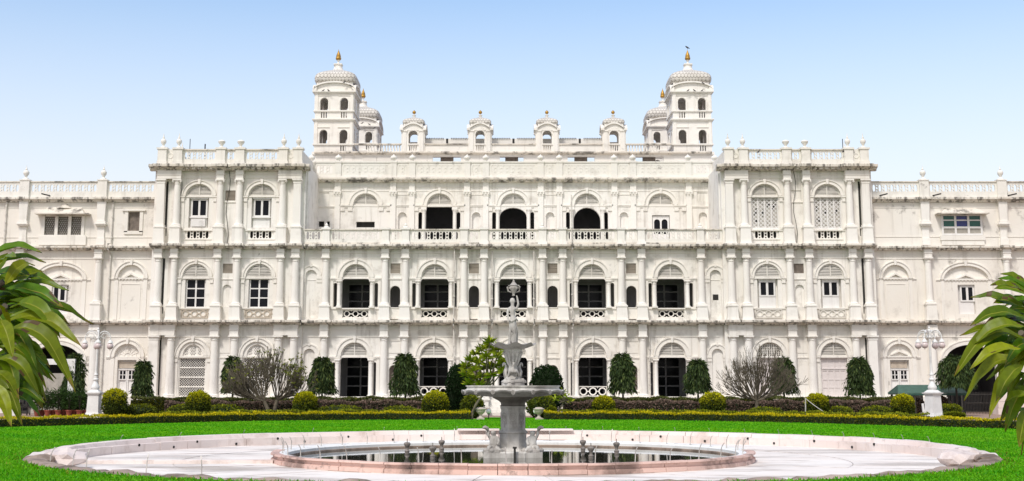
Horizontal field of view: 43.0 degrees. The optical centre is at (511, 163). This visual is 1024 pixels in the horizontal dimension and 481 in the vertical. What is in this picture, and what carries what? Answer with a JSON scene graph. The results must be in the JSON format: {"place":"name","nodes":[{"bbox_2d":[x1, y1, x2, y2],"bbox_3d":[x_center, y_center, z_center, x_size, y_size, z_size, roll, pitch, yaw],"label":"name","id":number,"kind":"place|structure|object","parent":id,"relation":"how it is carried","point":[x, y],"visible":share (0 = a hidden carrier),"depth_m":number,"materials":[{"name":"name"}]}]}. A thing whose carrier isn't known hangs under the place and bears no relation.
{"place":"outdoors","nodes":[
{"label":"outdoors","id":0,"kind":"place"},
{"bbox_2d":[20,400,30,414],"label":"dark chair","id":1,"kind":"object","parent":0,"point":[25,405],"visible":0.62,"depth_m":85.28,"materials":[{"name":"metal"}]},
{"bbox_2d":[20,373,63,413],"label":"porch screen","id":2,"kind":"object","parent":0,"point":[58,380],"visible":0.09,"depth_m":90.17,"materials":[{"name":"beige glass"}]},
{"bbox_2d":[429,443,435,457],"bbox_3d":[-2.296,8.527,37.570,0.210,0.890,0.205,0,-10,0],"label":"vase jet","id":3,"kind":"object","parent":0,"point":[432,448],"visible":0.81,"depth_m":37.54,"materials":[{"name":"stone"}]},
{"bbox_2d":[478,396,530,415],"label":"stone steps","id":4,"kind":"structure","parent":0,"point":[492,404],"depth_m":85.43,"materials":[{"name":"white stone"}]},
{"bbox_2d":[0,412,1017,420],"bbox_3d":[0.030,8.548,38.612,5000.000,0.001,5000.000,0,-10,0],"label":"ground","id":5,"kind":"structure","parent":0,"point":[983,415],"depth_m":84.78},
{"bbox_2d":[12,359,75,415],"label":"white frame","id":6,"kind":"object","parent":5,"relation":"on","point":[71,362],"visible":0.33,"depth_m":84.39,"materials":[{"name":"paint"}]},
{"bbox_2d":[42,388,56,415],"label":"potted plant","id":7,"kind":"object","parent":5,"relation":"on","point":[47,411],"visible":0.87,"depth_m":82.72,"materials":[{"name":"green plant"}]},
{"bbox_2d":[52,385,68,415],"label":"potted plant","id":8,"kind":"object","parent":5,"relation":"on","point":[58,412],"visible":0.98,"depth_m":82.75,"materials":[{"name":"green plant"}]},
{"bbox_2d":[57,384,70,415],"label":"potted plant","id":9,"kind":"object","parent":5,"relation":"on","point":[63,411],"visible":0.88,"depth_m":83.17,"materials":[{"name":"green plant"}]},
{"bbox_2d":[61,391,78,415],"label":"potted plant","id":10,"kind":"object","parent":5,"relation":"on","point":[68,402],"visible":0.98,"depth_m":82.69,"materials":[{"name":"green plant"}]},
{"bbox_2d":[59,352,88,409],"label":"weeping tree","id":11,"kind":"object","parent":5,"relation":"on","point":[79,374],"visible":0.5,"depth_m":84.55,"materials":[{"name":"green plant"}]},
{"bbox_2d":[72,387,86,414],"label":"potted plant","id":12,"kind":"object","parent":5,"relation":"on","point":[79,411],"visible":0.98,"depth_m":82.77,"materials":[{"name":"green plant"}]},
{"bbox_2d":[77,391,87,413],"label":"potted plant","id":13,"kind":"object","parent":5,"relation":"on","point":[84,410],"visible":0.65,"depth_m":83.07,"materials":[{"name":"green plant"}]},
{"bbox_2d":[81,327,112,417],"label":"lamp post","id":14,"kind":"object","parent":5,"relation":"on","point":[94,399],"visible":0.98,"depth_m":78.62,"materials":[{"name":"white metal"}]},
{"bbox_2d":[100,388,128,416],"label":"ball bush","id":15,"kind":"object","parent":5,"relation":"on","point":[115,401],"visible":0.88,"depth_m":77.22,"materials":[{"name":"green plant"}]},
{"bbox_2d":[129,359,155,396],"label":"weeping tree","id":16,"kind":"object","parent":5,"relation":"on","point":[142,383],"visible":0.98,"depth_m":85.40,"materials":[{"name":"green plant"}]},
{"bbox_2d":[0,49,1023,412],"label":"palace","id":17,"kind":"structure","parent":5,"relation":"on","point":[354,255],"depth_m":94.22,"materials":[{"name":"paint"}]},
{"bbox_2d":[52,285,68,313],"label":"window","id":18,"kind":"structure","parent":17,"relation":"in","point":[62,295],"depth_m":94.29,"materials":[{"name":"white paint"}]},
{"bbox_2d":[34,202,90,244],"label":"jali window","id":19,"kind":"structure","parent":17,"relation":"in","point":[56,230],"depth_m":94.82,"materials":[{"name":"grey stone"}]},
{"bbox_2d":[117,360,135,396],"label":"door","id":20,"kind":"structure","parent":17,"relation":"in","point":[126,370],"depth_m":93.35,"materials":[{"name":"white paint"}]},
{"bbox_2d":[122,209,145,233],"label":"window","id":21,"kind":"structure","parent":17,"relation":"in","point":[135,218],"depth_m":95.00,"materials":[{"name":"paint"}]},
{"bbox_2d":[178,358,205,396],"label":"lattice door","id":22,"kind":"structure","parent":17,"relation":"in","point":[191,370],"depth_m":92.71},
{"bbox_2d":[185,279,205,307],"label":"window","id":23,"kind":"structure","parent":17,"relation":"in","point":[195,288],"depth_m":93.71,"materials":[{"name":"glass"}]},
{"bbox_2d":[189,198,208,227],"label":"window","id":24,"kind":"structure","parent":17,"relation":"in","point":[199,206],"depth_m":94.73,"materials":[{"name":"white paint"}]},
{"bbox_2d":[243,358,268,396],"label":"lattice door","id":25,"kind":"structure","parent":17,"relation":"in","point":[267,393],"depth_m":92.75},
{"bbox_2d":[249,279,268,307],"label":"window","id":26,"kind":"structure","parent":17,"relation":"in","point":[258,288],"depth_m":93.71,"materials":[{"name":"glass"}]},
{"bbox_2d":[252,198,271,227],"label":"window","id":27,"kind":"structure","parent":17,"relation":"in","point":[261,217],"depth_m":94.68,"materials":[{"name":"white paint"}]},
{"bbox_2d":[345,358,375,395],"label":"verandah door","id":28,"kind":"structure","parent":17,"relation":"in","point":[356,368],"depth_m":96.85,"materials":[{"name":"grey paint"}]},
{"bbox_2d":[347,283,376,316],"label":"verandah door","id":29,"kind":"structure","parent":17,"relation":"in","point":[358,294],"depth_m":97.85,"materials":[{"name":"grey paint"}]},
{"bbox_2d":[389,365,393,389],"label":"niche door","id":30,"kind":"structure","parent":17,"relation":"in","point":[391,369],"depth_m":93.10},
{"bbox_2d":[422,358,447,395],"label":"verandah door","id":31,"kind":"structure","parent":17,"relation":"in","point":[434,370],"depth_m":96.90,"materials":[{"name":"grey paint"}]},
{"bbox_2d":[423,283,448,316],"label":"verandah door","id":32,"kind":"structure","parent":17,"relation":"in","point":[435,295],"depth_m":97.85,"materials":[{"name":"grey paint"}]},
{"bbox_2d":[499,358,526,384],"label":"verandah door","id":33,"kind":"structure","parent":17,"relation":"in","point":[524,368],"depth_m":96.92,"materials":[{"name":"grey paint"}]},
{"bbox_2d":[499,283,526,316],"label":"verandah door","id":34,"kind":"structure","parent":17,"relation":"in","point":[504,296],"depth_m":97.85,"materials":[{"name":"grey paint"}]},
{"bbox_2d":[578,283,603,316],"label":"verandah door","id":35,"kind":"structure","parent":17,"relation":"in","point":[590,295],"depth_m":97.85,"materials":[{"name":"grey paint"}]},
{"bbox_2d":[579,358,604,395],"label":"verandah door","id":36,"kind":"structure","parent":17,"relation":"in","point":[591,370],"depth_m":96.88,"materials":[{"name":"grey paint"}]},
{"bbox_2d":[652,216,668,238],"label":"window","id":37,"kind":"structure","parent":17,"relation":"in","point":[658,222],"depth_m":100.12,"materials":[{"name":"white paint"}]},
{"bbox_2d":[649,283,678,316],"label":"verandah door","id":38,"kind":"structure","parent":17,"relation":"in","point":[667,293],"depth_m":97.85,"materials":[{"name":"grey paint"}]},
{"bbox_2d":[651,358,680,395],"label":"verandah door","id":39,"kind":"structure","parent":17,"relation":"in","point":[669,369],"depth_m":96.83,"materials":[{"name":"grey paint"}]},
{"bbox_2d":[751,197,778,228],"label":"lattice window","id":40,"kind":"structure","parent":17,"relation":"in","point":[764,209],"depth_m":94.70,"materials":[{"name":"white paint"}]},
{"bbox_2d":[758,279,775,307],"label":"window","id":41,"kind":"structure","parent":17,"relation":"in","point":[767,295],"depth_m":93.69,"materials":[{"name":"white paint"}]},
{"bbox_2d":[758,358,782,395],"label":"panelled door","id":42,"kind":"structure","parent":17,"relation":"in","point":[770,359],"depth_m":92.73,"materials":[{"name":"white wood"}]},
{"bbox_2d":[814,197,841,228],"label":"lattice window","id":43,"kind":"structure","parent":17,"relation":"in","point":[827,210],"depth_m":94.70,"materials":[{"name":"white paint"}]},
{"bbox_2d":[821,279,838,307],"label":"window","id":44,"kind":"structure","parent":17,"relation":"in","point":[830,287],"depth_m":93.69,"materials":[{"name":"white paint"}]},
{"bbox_2d":[821,358,847,396],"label":"panelled door","id":45,"kind":"structure","parent":17,"relation":"in","point":[833,370],"depth_m":92.71,"materials":[{"name":"white wood"}]},
{"bbox_2d":[890,360,908,395],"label":"door","id":46,"kind":"structure","parent":17,"relation":"in","point":[899,369],"depth_m":93.35,"materials":[{"name":"white paint"}]},
{"bbox_2d":[935,208,989,244],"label":"window","id":47,"kind":"structure","parent":17,"relation":"in","point":[959,226],"depth_m":94.80,"materials":[{"name":"white paint"}]},
{"bbox_2d":[957,285,974,313],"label":"window","id":48,"kind":"structure","parent":17,"relation":"in","point":[966,304],"depth_m":94.22,"materials":[{"name":"white paint"}]},
{"bbox_2d":[529,364,563,410],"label":"clipped evergreen","id":49,"kind":"object","parent":5,"relation":"on","point":[547,374],"visible":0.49,"depth_m":80.28,"materials":[{"name":"green plant"}]},
{"bbox_2d":[552,387,574,413],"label":"frangipani tree","id":50,"kind":"object","parent":5,"relation":"on","point":[560,397],"visible":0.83,"depth_m":74.16,"materials":[{"name":"green plant"}]},
{"bbox_2d":[910,397,924,413],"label":"maroon shrub","id":51,"kind":"object","parent":5,"relation":"on","point":[918,405],"visible":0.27,"depth_m":85.56,"materials":[{"name":"brown plant"}]},
{"bbox_2d":[888,385,966,413],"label":"green shelter","id":52,"kind":"object","parent":5,"relation":"on","point":[914,391],"visible":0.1,"depth_m":85.07,"materials":[{"name":"metal"}]},
{"bbox_2d":[915,327,944,416],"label":"lamp post","id":53,"kind":"object","parent":5,"relation":"on","point":[933,404],"visible":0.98,"depth_m":77.19,"materials":[{"name":"white metal"}]},
{"bbox_2d":[942,403,962,412],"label":"hedge block","id":54,"kind":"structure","parent":5,"relation":"on","point":[949,407],"depth_m":78.51,"materials":[{"name":"green plant"}]},
{"bbox_2d":[942,411,965,418],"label":"hedge block","id":55,"kind":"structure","parent":5,"relation":"on","point":[956,413],"depth_m":75.15,"materials":[{"name":"green plant"}]},
{"bbox_2d":[934,353,977,403],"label":"weeping tree","id":56,"kind":"object","parent":5,"relation":"on","point":[946,371],"visible":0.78,"depth_m":83.18,"materials":[{"name":"green plant"}]},
{"label":"flower bed soil","id":57,"kind":"structure","parent":5,"relation":"on","visible":0},
{"bbox_2d":[125,403,157,416],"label":"mound shrub","id":58,"kind":"object","parent":57,"relation":"on","point":[138,409],"visible":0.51,"depth_m":78.20,"materials":[{"name":"green plant"}]},
{"bbox_2d":[166,403,184,413],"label":"mound shrub","id":59,"kind":"object","parent":57,"relation":"on","point":[176,407],"visible":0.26,"depth_m":78.24,"materials":[{"name":"green plant"}]},
{"bbox_2d":[184,389,211,411],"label":"ball bush","id":60,"kind":"object","parent":57,"relation":"on","point":[199,400],"visible":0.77,"depth_m":75.73,"materials":[{"name":"green plant"}]},
{"bbox_2d":[211,404,243,411],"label":"mound shrub","id":61,"kind":"object","parent":57,"relation":"on","point":[222,407],"visible":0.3,"depth_m":78.25,"materials":[{"name":"green plant"}]},
{"bbox_2d":[219,355,245,396],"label":"weeping tree","id":62,"kind":"object","parent":57,"relation":"on","point":[228,362],"visible":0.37,"depth_m":86.43,"materials":[{"name":"green plant"}]},
{"bbox_2d":[220,343,318,409],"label":"bare tree","id":63,"kind":"object","parent":57,"relation":"on","point":[294,381],"visible":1,"depth_m":78.65,"materials":[{"name":"grey plant"}]},
{"bbox_2d":[130,395,423,415],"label":"green hedge","id":64,"kind":"object","parent":57,"relation":"on","point":[158,402],"visible":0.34,"depth_m":83.50,"materials":[{"name":"green plant"}]},
{"bbox_2d":[164,398,421,412],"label":"purple hedge","id":65,"kind":"object","parent":57,"relation":"on","point":[380,405],"visible":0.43,"depth_m":81.53,"materials":[{"name":"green plant"}]},
{"bbox_2d":[292,391,318,412],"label":"ball bush","id":66,"kind":"object","parent":57,"relation":"on","point":[306,400],"visible":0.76,"depth_m":77.21,"materials":[{"name":"green plant"}]},
{"bbox_2d":[159,408,468,415],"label":"bed hedge","id":67,"kind":"object","parent":57,"relation":"on","point":[268,410],"visible":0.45,"depth_m":75.51,"materials":[{"name":"green plant"}]},
{"bbox_2d":[307,356,338,395],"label":"weeping tree","id":68,"kind":"object","parent":57,"relation":"on","point":[325,385],"visible":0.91,"depth_m":84.36,"materials":[{"name":"green plant"}]},
{"bbox_2d":[318,404,361,411],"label":"mound shrub","id":69,"kind":"object","parent":57,"relation":"on","point":[334,407],"visible":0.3,"depth_m":78.35,"materials":[{"name":"green plant"}]},
{"bbox_2d":[381,405,414,411],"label":"mound shrub","id":70,"kind":"object","parent":57,"relation":"on","point":[400,407],"visible":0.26,"depth_m":78.34,"materials":[{"name":"green plant"}]},
{"bbox_2d":[388,352,421,397],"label":"weeping tree","id":71,"kind":"object","parent":57,"relation":"on","point":[405,384],"visible":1,"depth_m":84.35,"materials":[{"name":"green plant"}]},
{"bbox_2d":[421,389,450,413],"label":"ball bush","id":72,"kind":"object","parent":57,"relation":"on","point":[435,400],"visible":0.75,"depth_m":75.20,"materials":[{"name":"green plant"}]},
{"bbox_2d":[445,364,469,410],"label":"clipped evergreen","id":73,"kind":"object","parent":57,"relation":"on","point":[454,387],"visible":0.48,"depth_m":80.21,"materials":[{"name":"green plant"}]},
{"bbox_2d":[460,394,484,417],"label":"round bush","id":74,"kind":"object","parent":57,"relation":"on","point":[469,401],"visible":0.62,"depth_m":77.28,"materials":[{"name":"green plant"}]},
{"bbox_2d":[591,395,615,411],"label":"ball bush","id":75,"kind":"object","parent":57,"relation":"on","point":[600,402],"visible":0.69,"depth_m":77.23,"materials":[{"name":"green plant"}]},
{"bbox_2d":[606,351,637,397],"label":"weeping tree","id":76,"kind":"object","parent":57,"relation":"on","point":[622,373],"visible":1,"depth_m":84.33,"materials":[{"name":"green plant"}]},
{"bbox_2d":[682,358,712,397],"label":"weeping tree","id":77,"kind":"object","parent":57,"relation":"on","point":[697,377],"visible":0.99,"depth_m":84.32,"materials":[{"name":"green plant"}]},
{"bbox_2d":[699,391,726,411],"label":"ball bush","id":78,"kind":"object","parent":57,"relation":"on","point":[714,401],"visible":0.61,"depth_m":75.72,"materials":[{"name":"green plant"}]},
{"bbox_2d":[563,398,890,412],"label":"purple hedge","id":79,"kind":"object","parent":57,"relation":"on","point":[855,406],"visible":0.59,"depth_m":81.53,"materials":[{"name":"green plant"}]},
{"bbox_2d":[562,395,893,411],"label":"green hedge","id":80,"kind":"object","parent":57,"relation":"on","point":[773,398],"visible":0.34,"depth_m":83.56,"materials":[{"name":"green plant"}]},
{"bbox_2d":[559,408,929,417],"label":"bed hedge","id":81,"kind":"object","parent":57,"relation":"on","point":[795,411],"visible":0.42,"depth_m":73.03,"materials":[{"name":"green plant"}]},
{"bbox_2d":[713,343,808,407],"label":"bare tree","id":82,"kind":"object","parent":57,"relation":"on","point":[757,394],"visible":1,"depth_m":77.80,"materials":[{"name":"grey plant"}]},
{"bbox_2d":[749,406,784,412],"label":"mound shrub","id":83,"kind":"object","parent":57,"relation":"on","point":[765,408],"visible":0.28,"depth_m":76.39,"materials":[{"name":"green plant"}]},
{"bbox_2d":[767,354,800,396],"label":"weeping tree","id":84,"kind":"object","parent":57,"relation":"on","point":[789,365],"visible":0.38,"depth_m":86.39,"materials":[{"name":"green plant"}]},
{"bbox_2d":[803,392,829,411],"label":"ball bush","id":85,"kind":"object","parent":57,"relation":"on","point":[818,400],"visible":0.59,"depth_m":75.26,"materials":[{"name":"green plant"}]},
{"bbox_2d":[828,405,853,414],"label":"mound shrub","id":86,"kind":"object","parent":57,"relation":"on","point":[843,409],"visible":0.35,"depth_m":75.28,"materials":[{"name":"green plant"}]},
{"bbox_2d":[843,355,876,397],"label":"weeping tree","id":87,"kind":"object","parent":57,"relation":"on","point":[860,377],"visible":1,"depth_m":84.31,"materials":[{"name":"green plant"}]},
{"bbox_2d":[858,405,890,414],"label":"mound shrub","id":88,"kind":"object","parent":57,"relation":"on","point":[876,408],"visible":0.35,"depth_m":75.33,"materials":[{"name":"green plant"}]},
{"bbox_2d":[890,393,915,415],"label":"ball bush","id":89,"kind":"object","parent":57,"relation":"on","point":[903,402],"visible":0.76,"depth_m":71.83,"materials":[{"name":"green plant"}]},
{"bbox_2d":[0,417,1023,480],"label":"lawn","id":90,"kind":"structure","parent":0,"point":[406,424],"depth_m":55.83,"materials":[{"name":"green plant"}]},
{"bbox_2d":[23,454,54,461],"bbox_3d":[-12.342,7.734,33.868,0.863,0.326,1.186,7,-12,-34],"label":"rock","id":91,"kind":"object","parent":90,"relation":"on","point":[46,456],"visible":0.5,"depth_m":33.66,"materials":[{"name":"beige stone"}]},
{"bbox_2d":[0,241,92,427],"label":"broad leaved tree","id":92,"kind":"object","parent":90,"relation":"on","point":[30,305],"visible":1,"depth_m":5.21,"materials":[{"name":"green plant"}]},
{"bbox_2d":[0,409,470,426],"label":"lawn hedge","id":93,"kind":"object","parent":90,"relation":"on","point":[77,419],"visible":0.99,"depth_m":69.63,"materials":[{"name":"green plant"}]},
{"bbox_2d":[475,407,485,418],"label":"garden urn","id":94,"kind":"object","parent":90,"relation":"on","point":[480,411],"visible":1,"depth_m":74.28,"materials":[{"name":"stone"}]},
{"bbox_2d":[457,335,508,418],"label":"frangipani tree","id":95,"kind":"object","parent":90,"relation":"on","point":[486,376],"visible":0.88,"depth_m":74.34,"materials":[{"name":"green plant"}]},
{"bbox_2d":[24,428,1002,480],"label":"marble basin","id":96,"kind":"object","parent":90,"relation":"on","point":[246,457],"visible":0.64,"depth_m":39.95,"materials":[{"name":"white stone"}]},
{"bbox_2d":[49,447,87,465],"bbox_3d":[-11.811,7.809,34.436,1.080,0.575,0.987,6,-12,-33],"label":"rock","id":97,"kind":"object","parent":96,"relation":"on","point":[64,456],"visible":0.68,"depth_m":34.17,"materials":[{"name":"stone"}]},
{"bbox_2d":[270,440,755,474],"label":"pool","id":98,"kind":"structure","parent":96,"relation":"in","point":[290,459],"depth_m":33.22,"materials":[{"name":"beige stone"}]},
{"bbox_2d":[294,446,731,463],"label":"pool water","id":99,"kind":"structure","parent":98,"relation":"in","point":[560,454],"depth_m":39.05,"materials":[{"name":"grey liquid"}]},
{"bbox_2d":[461,279,564,457],"bbox_3d":[0.030,6.331,38.991,3.100,5.738,3.100,0,-10,0],"label":"fountain","id":100,"kind":"object","parent":98,"relation":"in","point":[512,393],"visible":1,"depth_m":38.38,"materials":[{"name":"stone"}]},
{"bbox_2d":[937,449,976,465],"bbox_3d":[11.883,7.842,34.453,1.108,0.520,0.976,-8,-12,38],"label":"rock","id":101,"kind":"object","parent":96,"relation":"on","point":[951,457],"visible":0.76,"depth_m":34.19,"materials":[{"name":"stone"}]},
{"bbox_2d":[955,447,981,453],"bbox_3d":[12.453,8.006,35.578,0.987,0.486,0.980,6,-12,-33],"label":"rock","id":102,"kind":"object","parent":96,"relation":"on","point":[973,450],"visible":0.2,"depth_m":35.34,"materials":[{"name":"stone"}]},
{"bbox_2d":[533,407,543,418],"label":"garden urn","id":103,"kind":"object","parent":90,"relation":"on","point":[538,411],"visible":0.98,"depth_m":74.29,"materials":[{"name":"stone"}]},
{"bbox_2d":[526,395,555,417],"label":"round bush","id":104,"kind":"object","parent":90,"relation":"on","point":[544,402],"visible":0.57,"depth_m":77.63,"materials":[{"name":"green plant"}]},
{"bbox_2d":[543,409,1016,428],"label":"lawn hedge","id":105,"kind":"object","parent":90,"relation":"on","point":[939,420],"visible":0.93,"depth_m":67.39,"materials":[{"name":"green plant"}]},
{"bbox_2d":[974,453,999,461],"bbox_3d":[12.402,7.708,33.850,0.668,0.300,1.192,-2,-10,10],"label":"rock","id":106,"kind":"object","parent":90,"relation":"on","point":[977,457],"visible":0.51,"depth_m":33.70,"materials":[{"name":"beige stone"}]},
{"bbox_2d":[954,271,1023,454],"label":"palm tree","id":107,"kind":"object","parent":90,"relation":"on","point":[1003,350],"visible":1,"depth_m":5.19,"materials":[{"name":"green plant"}]},
{"bbox_2d":[0,0,1023,190],"label":"sky","id":108,"kind":"structure","parent":0,"point":[87,87],"materials":[{"name":"blue"}]},
{"bbox_2d":[587,443,593,457],"bbox_3d":[2.286,8.527,37.570,0.210,0.890,0.205,0,-10,0],"label":"vase jet","id":109,"kind":"object","parent":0,"point":[590,448],"visible":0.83,"depth_m":37.55,"materials":[{"name":"stone"}]},
{"bbox_2d":[961,392,991,413],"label":"iron gate","id":110,"kind":"structure","parent":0,"point":[976,411],"depth_m":89.00,"materials":[{"name":"black metal"}]},
{"bbox_2d":[993,393,1023,414],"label":"stone pier","id":111,"kind":"structure","parent":0,"point":[998,409],"depth_m":87.55,"materials":[{"name":"stone"}]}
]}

